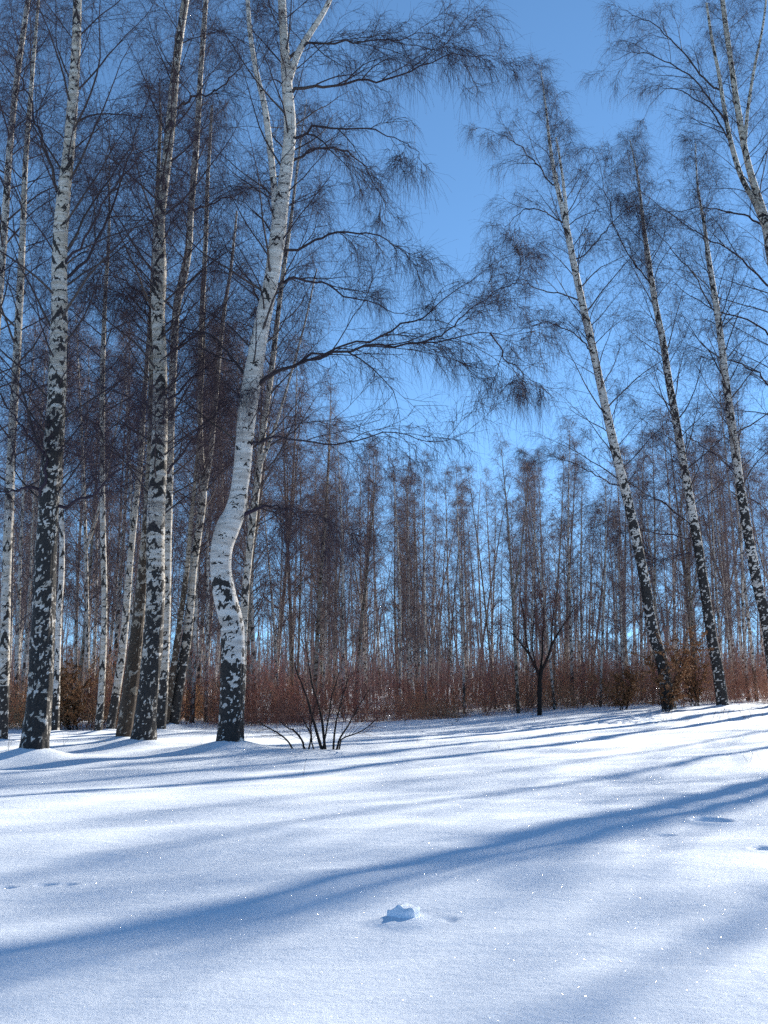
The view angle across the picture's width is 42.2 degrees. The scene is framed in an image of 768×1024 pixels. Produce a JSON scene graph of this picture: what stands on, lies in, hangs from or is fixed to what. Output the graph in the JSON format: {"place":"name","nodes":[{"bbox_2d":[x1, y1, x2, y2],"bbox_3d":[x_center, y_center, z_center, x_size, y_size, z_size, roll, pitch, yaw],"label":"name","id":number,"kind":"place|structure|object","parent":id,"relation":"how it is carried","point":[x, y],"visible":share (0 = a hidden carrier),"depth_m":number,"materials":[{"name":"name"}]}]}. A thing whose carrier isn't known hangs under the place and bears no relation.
{"place":"outdoors","nodes":[
{"label":"outdoors","id":0,"kind":"place"},
{"bbox_2d":[0,678,767,1023],"bbox_3d":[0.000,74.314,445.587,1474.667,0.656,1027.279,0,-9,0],"label":"snow ground","id":1,"kind":"structure","parent":0,"point":[572,864],"depth_m":7.51,"materials":[{"name":"snow"}]},
{"bbox_2d":[0,380,39,685],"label":"birch tree","id":2,"kind":"object","parent":1,"relation":"on","point":[11,631],"visible":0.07,"depth_m":43.38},
{"bbox_2d":[0,397,62,721],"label":"birch tree","id":3,"kind":"object","parent":1,"relation":"on","point":[27,612],"visible":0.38,"depth_m":31.89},
{"bbox_2d":[0,314,76,716],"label":"birch tree","id":4,"kind":"object","parent":1,"relation":"on","point":[18,610],"visible":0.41,"depth_m":31.62,"materials":[{"name":"plant"}]},
{"bbox_2d":[0,319,79,668],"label":"birch tree","id":5,"kind":"object","parent":1,"relation":"on","point":[31,493],"visible":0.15,"depth_m":36.55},
{"bbox_2d":[0,344,91,630],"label":"birch tree","id":6,"kind":"object","parent":1,"relation":"on","point":[37,515],"visible":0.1,"depth_m":34.56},
{"bbox_2d":[11,336,98,679],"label":"birch tree","id":7,"kind":"object","parent":1,"relation":"on","point":[67,597],"visible":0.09,"depth_m":39.31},
{"bbox_2d":[0,0,134,738],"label":"birch tree","id":8,"kind":"object","parent":1,"relation":"on","point":[5,626],"visible":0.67,"depth_m":23.18,"materials":[{"name":"white plant"}]},
{"bbox_2d":[0,0,142,463],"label":"birch tree","id":9,"kind":"object","parent":1,"relation":"on","point":[6,220],"visible":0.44,"depth_m":24.72,"materials":[{"name":"white plant"}]},
{"bbox_2d":[0,109,143,729],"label":"birch tree","id":10,"kind":"object","parent":1,"relation":"on","point":[55,720],"visible":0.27,"depth_m":26.48,"materials":[{"name":"white plant"}]},
{"bbox_2d":[51,648,99,729],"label":"oak sapling","id":11,"kind":"object","parent":1,"relation":"on","point":[72,715],"visible":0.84,"depth_m":27.80,"materials":[{"name":"plant"}]},
{"bbox_2d":[18,298,145,720],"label":"birch tree","id":12,"kind":"object","parent":1,"relation":"on","point":[86,589],"visible":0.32,"depth_m":32.83,"materials":[{"name":"plant"}]},
{"bbox_2d":[56,327,124,688],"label":"birch tree","id":13,"kind":"object","parent":1,"relation":"on","point":[75,623],"visible":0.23,"depth_m":38.43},
{"bbox_2d":[63,380,134,706],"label":"birch tree","id":14,"kind":"object","parent":1,"relation":"on","point":[94,629],"visible":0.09,"depth_m":45.08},
{"bbox_2d":[56,326,142,704],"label":"birch tree","id":15,"kind":"object","parent":1,"relation":"on","point":[83,633],"visible":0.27,"depth_m":35.05,"materials":[{"name":"brown plant"}]},
{"bbox_2d":[66,418,133,688],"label":"birch tree","id":16,"kind":"object","parent":1,"relation":"on","point":[98,568],"visible":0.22,"depth_m":37.16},
{"bbox_2d":[25,127,200,730],"bbox_3d":[-7.361,-2.560,26.689,4.897,17.107,4.172,-3,-10,20],"label":"birch tree","id":17,"kind":"object","parent":1,"relation":"on","point":[98,726],"visible":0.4,"depth_m":26.48,"materials":[{"name":"white plant"}]},
{"bbox_2d":[87,369,142,685],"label":"birch tree","id":18,"kind":"object","parent":1,"relation":"on","point":[112,629],"visible":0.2,"depth_m":40.31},
{"bbox_2d":[69,287,178,690],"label":"birch tree","id":19,"kind":"object","parent":1,"relation":"on","point":[119,584],"visible":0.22,"depth_m":36.09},
{"bbox_2d":[70,314,182,641],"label":"birch tree","id":20,"kind":"object","parent":1,"relation":"on","point":[132,590],"visible":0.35,"depth_m":32.30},
{"bbox_2d":[0,0,260,748],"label":"birch tree","id":21,"kind":"object","parent":1,"relation":"on","point":[36,730],"visible":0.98,"depth_m":19.48,"materials":[{"name":"white plant"}]},
{"bbox_2d":[37,49,252,736],"bbox_3d":[-5.476,-3.053,22.917,4.788,16.882,5.332,6,-11,-32],"label":"birch tree","id":22,"kind":"object","parent":1,"relation":"on","point":[127,706],"visible":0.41,"depth_m":22.70,"materials":[{"name":"white plant"}]},
{"bbox_2d":[76,188,220,728],"bbox_3d":[-6.716,-1.738,27.697,4.100,15.908,4.170,-9,-13,43],"label":"birch tree","id":23,"kind":"object","parent":1,"relation":"on","point":[115,699],"visible":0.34,"depth_m":27.20,"materials":[{"name":"plant"}]},
{"bbox_2d":[6,0,300,739],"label":"birch tree","id":24,"kind":"object","parent":1,"relation":"on","point":[144,723],"visible":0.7,"depth_m":22.29,"materials":[{"name":"white plant"}]},
{"bbox_2d":[68,0,279,728],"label":"birch tree","id":25,"kind":"object","parent":1,"relation":"on","point":[162,707],"visible":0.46,"depth_m":27.52,"materials":[{"name":"white plant"}]},
{"bbox_2d":[128,259,265,723],"bbox_3d":[-5.671,-0.940,29.975,3.750,15.142,4.792,-6,-11,33],"label":"birch tree","id":26,"kind":"object","parent":1,"relation":"on","point":[175,656],"visible":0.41,"depth_m":29.73,"materials":[{"name":"twig"},{"name":"white bark with black patches"}]},
{"bbox_2d":[123,88,276,724],"bbox_3d":[-5.605,-3.692,30.959,5.278,20.890,5.354,0,-9,0],"label":"birch tree","id":27,"kind":"object","parent":1,"relation":"on","point":[182,665],"visible":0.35,"depth_m":30.02,"materials":[{"name":"plant"}]},
{"bbox_2d":[170,327,244,722],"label":"birch tree","id":28,"kind":"object","parent":1,"relation":"on","point":[196,617],"visible":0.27,"depth_m":32.93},
{"bbox_2d":[171,312,248,720],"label":"birch tree","id":29,"kind":"object","parent":1,"relation":"on","point":[189,667],"visible":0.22,"depth_m":34.32,"materials":[{"name":"brown plant"}]},
{"bbox_2d":[171,321,255,702],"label":"birch tree","id":30,"kind":"object","parent":1,"relation":"on","point":[200,647],"visible":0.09,"depth_m":39.56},
{"bbox_2d":[172,386,258,722],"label":"birch tree","id":31,"kind":"object","parent":1,"relation":"on","point":[208,549],"visible":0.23,"depth_m":33.20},
{"bbox_2d":[199,300,304,715],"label":"birch tree","id":32,"kind":"object","parent":1,"relation":"on","point":[262,489],"visible":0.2,"depth_m":37.00,"materials":[{"name":"brown plant"}]},
{"bbox_2d":[214,397,290,716],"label":"birch tree","id":33,"kind":"object","parent":1,"relation":"on","point":[249,615],"visible":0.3,"depth_m":35.19,"materials":[{"name":"brown plant"}]},
{"bbox_2d":[210,318,297,720],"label":"birch tree","id":34,"kind":"object","parent":1,"relation":"on","point":[252,639],"visible":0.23,"depth_m":35.18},
{"bbox_2d":[210,334,298,683],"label":"birch tree","id":35,"kind":"object","parent":1,"relation":"on","point":[267,500],"visible":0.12,"depth_m":41.12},
{"bbox_2d":[239,449,303,705],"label":"birch tree","id":36,"kind":"object","parent":1,"relation":"on","point":[274,632],"visible":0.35,"depth_m":37.25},
{"bbox_2d":[256,483,309,697],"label":"birch tree","id":37,"kind":"object","parent":1,"relation":"on","point":[280,599],"visible":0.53,"depth_m":40.36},
{"bbox_2d":[247,632,319,722],"bbox_3d":[-3.292,5.270,31.416,1.657,3.020,2.814,7,-12,-37],"label":"red shrub","id":38,"kind":"object","parent":1,"relation":"on","point":[281,691],"visible":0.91,"depth_m":31.41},
{"bbox_2d":[237,333,333,700],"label":"birch tree","id":39,"kind":"object","parent":1,"relation":"on","point":[298,435],"visible":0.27,"depth_m":44.02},
{"bbox_2d":[177,55,396,710],"bbox_3d":[-3.182,-3.650,28.689,6.087,20.009,5.370,-6,-11,31],"label":"birch tree","id":40,"kind":"object","parent":1,"relation":"on","point":[257,485],"visible":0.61,"depth_m":28.42,"materials":[{"name":"plant"}]},
{"bbox_2d":[254,380,326,688],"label":"birch tree","id":41,"kind":"object","parent":1,"relation":"on","point":[291,653],"visible":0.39,"depth_m":42.61,"materials":[{"name":"brown plant"}]},
{"bbox_2d":[268,438,337,697],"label":"birch tree","id":42,"kind":"object","parent":1,"relation":"on","point":[299,583],"visible":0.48,"depth_m":42.30,"materials":[{"name":"brown plant"}]},
{"bbox_2d":[240,617,392,749],"bbox_3d":[-1.375,3.462,20.585,3.336,2.973,1.264,0,-9,0],"label":"bare bush","id":43,"kind":"object","parent":1,"relation":"on","point":[311,710],"visible":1,"depth_m":20.47,"materials":[{"name":"plant"}]},
{"bbox_2d":[275,357,366,715],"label":"birch tree","id":44,"kind":"object","parent":1,"relation":"on","point":[318,612],"visible":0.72,"depth_m":38.54,"materials":[{"name":"brown plant"}]},
{"bbox_2d":[294,469,348,703],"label":"birch tree","id":45,"kind":"object","parent":1,"relation":"on","point":[321,663],"visible":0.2,"depth_m":46.42,"materials":[{"name":"brown plant"}]},
{"bbox_2d":[295,461,347,710],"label":"birch tree","id":46,"kind":"object","parent":1,"relation":"on","point":[322,633],"visible":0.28,"depth_m":43.83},
{"bbox_2d":[300,477,351,708],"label":"birch tree","id":47,"kind":"object","parent":1,"relation":"on","point":[325,620],"visible":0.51,"depth_m":38.77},
{"bbox_2d":[301,447,360,704],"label":"birch tree","id":48,"kind":"object","parent":1,"relation":"on","point":[334,656],"visible":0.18,"depth_m":52.09,"materials":[{"name":"brown plant"}]},
{"bbox_2d":[90,0,584,741],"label":"birch tree","id":49,"kind":"object","parent":1,"relation":"on","point":[232,666],"visible":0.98,"depth_m":21.89,"materials":[{"name":"white plant"}]},
{"bbox_2d":[301,413,380,717],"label":"birch tree","id":50,"kind":"object","parent":1,"relation":"on","point":[343,616],"visible":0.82,"depth_m":37.28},
{"bbox_2d":[315,637,375,721],"bbox_3d":[-1.060,5.732,33.942,1.663,3.031,2.824,-5,-10,26],"label":"red shrub","id":51,"kind":"object","parent":1,"relation":"on","point":[356,668],"visible":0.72,"depth_m":33.75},
{"bbox_2d":[326,433,398,712],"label":"birch tree","id":52,"kind":"object","parent":1,"relation":"on","point":[362,608],"visible":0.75,"depth_m":40.12,"materials":[{"name":"brown plant"}]},
{"bbox_2d":[330,454,396,707],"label":"birch tree","id":53,"kind":"object","parent":1,"relation":"on","point":[360,601],"visible":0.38,"depth_m":46.12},
{"bbox_2d":[346,433,393,681],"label":"birch tree","id":54,"kind":"object","parent":1,"relation":"on","point":[372,588],"visible":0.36,"depth_m":52.85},
{"bbox_2d":[347,442,395,684],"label":"birch tree","id":55,"kind":"object","parent":1,"relation":"on","point":[376,637],"visible":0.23,"depth_m":73.92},
{"bbox_2d":[0,474,767,706],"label":"distant wood","id":56,"kind":"object","parent":1,"relation":"on","point":[472,657],"visible":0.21,"depth_m":75.46,"materials":[{"name":"plant"}]},
{"bbox_2d":[8,620,767,729],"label":"thicket","id":57,"kind":"object","parent":1,"relation":"on","point":[400,711],"visible":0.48,"depth_m":37.36,"materials":[{"name":"plant"}]},
{"bbox_2d":[365,461,418,690],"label":"birch tree","id":58,"kind":"object","parent":1,"relation":"on","point":[395,629],"visible":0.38,"depth_m":45.60,"materials":[{"name":"brown plant"}]},
{"bbox_2d":[363,627,420,718],"bbox_3d":[0.056,5.633,34.540,1.958,3.419,2.376,5,-11,-28],"label":"red shrub","id":59,"kind":"object","parent":1,"relation":"on","point":[392,684],"visible":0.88,"depth_m":34.47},
{"bbox_2d":[369,447,434,706],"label":"birch tree","id":60,"kind":"object","parent":1,"relation":"on","point":[400,590],"visible":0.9,"depth_m":38.32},
{"bbox_2d":[382,464,436,705],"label":"birch tree","id":61,"kind":"object","parent":1,"relation":"on","point":[412,683],"visible":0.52,"depth_m":40.89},
{"bbox_2d":[378,453,442,711],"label":"birch tree","id":62,"kind":"object","parent":1,"relation":"on","point":[409,605],"visible":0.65,"depth_m":40.12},
{"bbox_2d":[392,473,438,697],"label":"birch tree","id":63,"kind":"object","parent":1,"relation":"on","point":[415,661],"visible":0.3,"depth_m":42.84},
{"bbox_2d":[390,471,447,697],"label":"birch tree","id":64,"kind":"object","parent":1,"relation":"on","point":[418,644],"visible":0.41,"depth_m":41.31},
{"bbox_2d":[398,449,452,713],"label":"birch tree","id":65,"kind":"object","parent":1,"relation":"on","point":[424,604],"visible":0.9,"depth_m":38.61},
{"bbox_2d":[416,481,455,696],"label":"birch tree","id":66,"kind":"object","parent":1,"relation":"on","point":[432,561],"visible":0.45,"depth_m":53.40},
{"bbox_2d":[419,460,479,704],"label":"birch tree","id":67,"kind":"object","parent":1,"relation":"on","point":[449,633],"visible":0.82,"depth_m":41.91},
{"bbox_2d":[433,494,480,701],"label":"birch tree","id":68,"kind":"object","parent":1,"relation":"on","point":[452,615],"visible":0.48,"depth_m":44.67,"materials":[{"name":"brown plant"}]},
{"bbox_2d":[436,458,486,713],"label":"birch tree","id":69,"kind":"object","parent":1,"relation":"on","point":[462,642],"visible":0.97,"depth_m":38.22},
{"bbox_2d":[441,472,491,690],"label":"birch tree","id":70,"kind":"object","parent":1,"relation":"on","point":[467,610],"visible":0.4,"depth_m":63.25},
{"bbox_2d":[455,456,516,708],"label":"birch tree","id":71,"kind":"object","parent":1,"relation":"on","point":[476,538],"visible":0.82,"depth_m":43.01,"materials":[{"name":"brown plant"}]},
{"bbox_2d":[464,484,519,703],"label":"birch tree","id":72,"kind":"object","parent":1,"relation":"on","point":[493,549],"visible":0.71,"depth_m":44.66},
{"bbox_2d":[469,462,520,675],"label":"birch tree","id":73,"kind":"object","parent":1,"relation":"on","point":[485,499],"visible":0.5,"depth_m":76.06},
{"bbox_2d":[476,429,550,712],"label":"birch tree","id":74,"kind":"object","parent":1,"relation":"on","point":[509,547],"visible":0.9,"depth_m":37.16,"materials":[{"name":"brown plant"}]},
{"bbox_2d":[501,444,562,707],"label":"birch tree","id":75,"kind":"object","parent":1,"relation":"on","point":[532,598],"visible":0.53,"depth_m":39.83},
{"bbox_2d":[510,448,561,698],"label":"birch tree","id":76,"kind":"object","parent":1,"relation":"on","point":[530,555],"visible":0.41,"depth_m":49.21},
{"bbox_2d":[491,569,590,715],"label":"tree","id":77,"kind":"object","parent":1,"relation":"on","point":[539,672],"visible":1,"depth_m":34.26,"materials":[{"name":"plant"}]},
{"bbox_2d":[514,464,573,709],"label":"birch tree","id":78,"kind":"object","parent":1,"relation":"on","point":[546,620],"visible":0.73,"depth_m":37.99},
{"bbox_2d":[525,444,592,705],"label":"birch tree","id":79,"kind":"object","parent":1,"relation":"on","point":[559,560],"visible":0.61,"depth_m":42.74,"materials":[{"name":"brown plant"}]},
{"bbox_2d":[539,435,596,693],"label":"birch tree","id":80,"kind":"object","parent":1,"relation":"on","point":[576,444],"visible":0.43,"depth_m":52.72,"materials":[{"name":"brown plant"}]},
{"bbox_2d":[539,415,598,705],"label":"birch tree","id":81,"kind":"object","parent":1,"relation":"on","point":[569,610],"visible":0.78,"depth_m":41.29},
{"bbox_2d":[554,459,603,697],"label":"birch tree","id":82,"kind":"object","parent":1,"relation":"on","point":[580,624],"visible":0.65,"depth_m":46.13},
{"bbox_2d":[453,38,718,708],"bbox_3d":[6.786,-5.330,35.141,8.969,24.839,6.410,0,-9,0],"label":"birch tree","id":83,"kind":"object","parent":1,"relation":"on","point":[644,580],"visible":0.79,"depth_m":35.53,"materials":[{"name":"white plant"}]},
{"bbox_2d":[574,512,611,682],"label":"birch tree","id":84,"kind":"object","parent":1,"relation":"on","point":[591,602],"visible":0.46,"depth_m":48.02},
{"bbox_2d":[574,465,630,706],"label":"birch tree","id":85,"kind":"object","parent":1,"relation":"on","point":[603,595],"visible":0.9,"depth_m":39.10,"materials":[{"name":"plant"}]},
{"bbox_2d":[592,504,639,702],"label":"birch tree","id":86,"kind":"object","parent":1,"relation":"on","point":[616,638],"visible":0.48,"depth_m":41.83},
{"bbox_2d":[597,496,639,696],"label":"birch tree","id":87,"kind":"object","parent":1,"relation":"on","point":[621,610],"visible":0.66,"depth_m":39.95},
{"bbox_2d":[591,662,650,709],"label":"oak sapling","id":88,"kind":"object","parent":1,"relation":"on","point":[628,696],"visible":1,"depth_m":35.89,"materials":[{"name":"plant"}]},
{"bbox_2d":[601,437,661,681],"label":"birch tree","id":89,"kind":"object","parent":1,"relation":"on","point":[621,515],"visible":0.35,"depth_m":57.86,"materials":[{"name":"brown plant"}]},
{"bbox_2d":[612,427,674,699],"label":"birch tree","id":90,"kind":"object","parent":1,"relation":"on","point":[641,636],"visible":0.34,"depth_m":47.23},
{"bbox_2d":[622,445,683,637],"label":"birch tree","id":91,"kind":"object","parent":1,"relation":"on","point":[651,567],"visible":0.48,"depth_m":45.01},
{"bbox_2d":[621,417,691,691],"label":"birch tree","id":92,"kind":"object","parent":1,"relation":"on","point":[655,546],"visible":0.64,"depth_m":42.86,"materials":[{"name":"brown plant"}]},
{"bbox_2d":[563,119,759,704],"bbox_3d":[10.519,-4.127,37.078,8.092,22.918,6.126,4,-10,-21],"label":"birch tree","id":93,"kind":"object","parent":1,"relation":"on","point":[721,694],"visible":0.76,"depth_m":37.02,"materials":[{"name":"white plant"}]},
{"bbox_2d":[624,625,714,711],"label":"oak sapling","id":94,"kind":"object","parent":1,"relation":"on","point":[672,697],"visible":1,"depth_m":32.71,"materials":[{"name":"plant"}]},
{"bbox_2d":[638,396,702,673],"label":"birch tree","id":95,"kind":"object","parent":1,"relation":"on","point":[675,604],"visible":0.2,"depth_m":65.85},
{"bbox_2d":[578,0,767,483],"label":"birch tree","id":96,"kind":"object","parent":1,"relation":"on","point":[754,191],"visible":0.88,"depth_m":38.90,"materials":[{"name":"white plant"}]},
{"bbox_2d":[597,121,767,678],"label":"birch tree","id":97,"kind":"object","parent":1,"relation":"on","point":[742,495],"visible":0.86,"depth_m":36.84,"materials":[{"name":"white plant"}]},
{"bbox_2d":[658,457,712,691],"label":"birch tree","id":98,"kind":"object","parent":1,"relation":"on","point":[686,620],"visible":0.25,"depth_m":48.96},
{"bbox_2d":[649,404,722,686],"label":"birch tree","id":99,"kind":"object","parent":1,"relation":"on","point":[684,567],"visible":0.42,"depth_m":45.84,"materials":[{"name":"brown plant"}]},
{"bbox_2d":[670,634,711,705],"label":"oak sapling","id":100,"kind":"object","parent":1,"relation":"on","point":[694,683],"visible":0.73,"depth_m":36.89,"materials":[{"name":"plant"}]},
{"bbox_2d":[661,465,724,678],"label":"birch tree","id":101,"kind":"object","parent":1,"relation":"on","point":[688,576],"visible":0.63,"depth_m":43.88,"materials":[{"name":"brown plant"}]},
{"bbox_2d":[679,428,738,645],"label":"birch tree","id":102,"kind":"object","parent":1,"relation":"on","point":[710,537],"visible":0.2,"depth_m":52.04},
{"bbox_2d":[681,424,746,664],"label":"birch tree","id":103,"kind":"object","parent":1,"relation":"on","point":[713,556],"visible":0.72,"depth_m":43.91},
{"bbox_2d":[686,437,751,698],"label":"birch tree","id":104,"kind":"object","parent":1,"relation":"on","point":[726,617],"visible":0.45,"depth_m":44.82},
{"bbox_2d":[694,426,751,694],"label":"birch tree","id":105,"kind":"object","parent":1,"relation":"on","point":[726,536],"visible":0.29,"depth_m":49.23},
{"bbox_2d":[692,437,753,673],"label":"birch tree","id":106,"kind":"object","parent":1,"relation":"on","point":[721,538],"visible":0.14,"depth_m":54.18,"materials":[{"name":"brown plant"}]},
{"bbox_2d":[700,370,766,691],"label":"birch tree","id":107,"kind":"object","parent":1,"relation":"on","point":[739,631],"visible":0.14,"depth_m":60.26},
{"bbox_2d":[705,397,767,700],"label":"birch tree","id":108,"kind":"object","parent":1,"relation":"on","point":[746,598],"visible":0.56,"depth_m":42.88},
{"bbox_2d":[711,381,767,700],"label":"birch tree","id":109,"kind":"object","parent":1,"relation":"on","point":[741,600],"visible":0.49,"depth_m":42.69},
{"bbox_2d":[727,437,767,625],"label":"birch tree","id":110,"kind":"object","parent":1,"relation":"on","point":[758,547],"visible":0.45,"depth_m":50.29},
{"bbox_2d":[728,447,767,693],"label":"birch tree","id":111,"kind":"object","parent":1,"relation":"on","point":[761,636],"visible":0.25,"depth_m":50.98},
{"bbox_2d":[0,0,767,676],"label":"sky","id":112,"kind":"structure","parent":0,"point":[568,28],"materials":[{"name":"blue"}]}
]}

